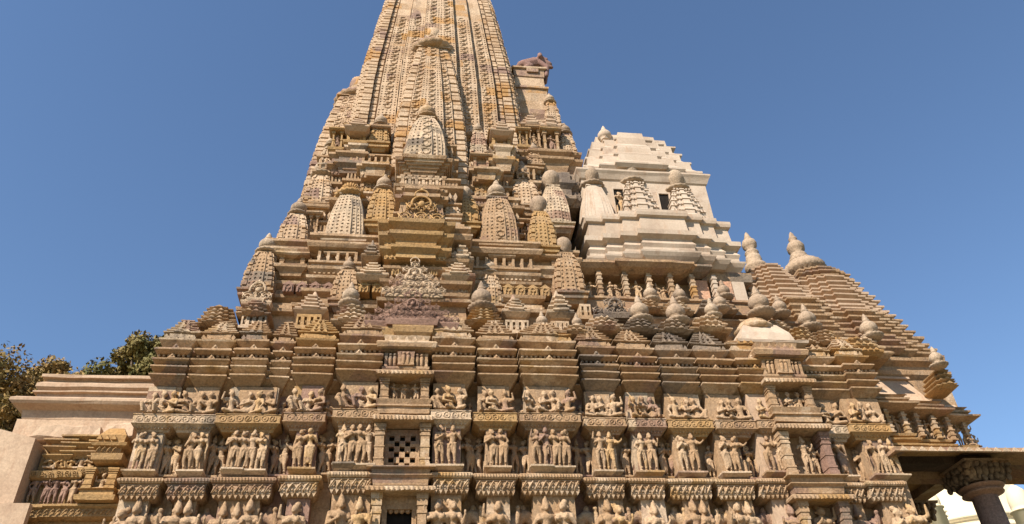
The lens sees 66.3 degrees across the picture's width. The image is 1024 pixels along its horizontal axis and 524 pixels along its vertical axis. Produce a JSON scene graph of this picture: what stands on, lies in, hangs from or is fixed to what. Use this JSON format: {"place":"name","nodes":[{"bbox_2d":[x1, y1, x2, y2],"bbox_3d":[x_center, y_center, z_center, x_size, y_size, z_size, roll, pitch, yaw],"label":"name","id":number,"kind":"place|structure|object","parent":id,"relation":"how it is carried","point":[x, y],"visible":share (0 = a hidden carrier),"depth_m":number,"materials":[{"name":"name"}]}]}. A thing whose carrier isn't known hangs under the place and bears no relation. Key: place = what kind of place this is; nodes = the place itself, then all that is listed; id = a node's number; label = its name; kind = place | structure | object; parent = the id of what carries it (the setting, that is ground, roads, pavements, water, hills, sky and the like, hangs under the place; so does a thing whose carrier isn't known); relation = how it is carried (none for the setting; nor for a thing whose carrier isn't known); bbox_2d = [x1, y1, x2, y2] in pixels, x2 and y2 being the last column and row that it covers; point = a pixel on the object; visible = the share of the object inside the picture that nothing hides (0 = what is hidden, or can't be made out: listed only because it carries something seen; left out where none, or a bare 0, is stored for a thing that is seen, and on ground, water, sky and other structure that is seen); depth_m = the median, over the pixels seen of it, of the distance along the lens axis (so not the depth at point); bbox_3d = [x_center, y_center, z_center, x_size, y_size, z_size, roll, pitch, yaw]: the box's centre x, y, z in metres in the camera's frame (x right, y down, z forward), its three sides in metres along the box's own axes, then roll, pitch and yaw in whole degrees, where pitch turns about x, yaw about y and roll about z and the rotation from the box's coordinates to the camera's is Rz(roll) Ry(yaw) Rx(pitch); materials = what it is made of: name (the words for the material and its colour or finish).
{"place":"outdoors","nodes":[
{"label":"outdoors","id":0,"kind":"place"},
{"bbox_2d":[0,0,1023,523],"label":"stone temple","id":1,"kind":"structure","parent":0,"point":[470,290],"depth_m":17.38,"materials":[{"name":"stone"}]},
{"bbox_2d":[517,53,552,84],"bbox_3d":[0.667,-7.329,29.550,1.775,1.378,0.716,2,-37,-7],"label":"rearing lion","id":2,"kind":"object","parent":1,"relation":"on","point":[540,60],"visible":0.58,"depth_m":29.46},
{"bbox_2d":[0,0,1023,488],"label":"sky","id":3,"kind":"structure","parent":0,"point":[149,149],"materials":[{"name":"blue"}]},
{"bbox_2d":[929,485,1023,523],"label":"cream temple","id":4,"kind":"structure","parent":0,"point":[955,508],"depth_m":79.42,"materials":[{"name":"beige stone"}]},
{"label":"ground","id":5,"kind":"structure","parent":0,"visible":0},
{"bbox_2d":[6,355,89,420],"bbox_3d":[-19.067,12.265,28.284,4.256,19.352,3.971,2,-37,-7],"label":"leafy tree","id":6,"kind":"object","parent":5,"relation":"on","point":[57,366],"visible":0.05,"depth_m":32.76,"materials":[{"name":"green plant"}]},
{"bbox_2d":[0,340,101,431],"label":"leafy tree","id":7,"kind":"object","parent":5,"relation":"on","point":[18,385],"visible":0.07,"depth_m":29.13,"materials":[{"name":"green plant"}]},
{"bbox_2d":[82,329,164,375],"bbox_3d":[-13.043,10.045,24.737,4.278,18.109,3.600,2,-37,-7],"label":"leafy tree","id":8,"kind":"object","parent":5,"relation":"on","point":[137,349],"visible":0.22,"depth_m":28.26,"materials":[{"name":"green plant"}]}
]}

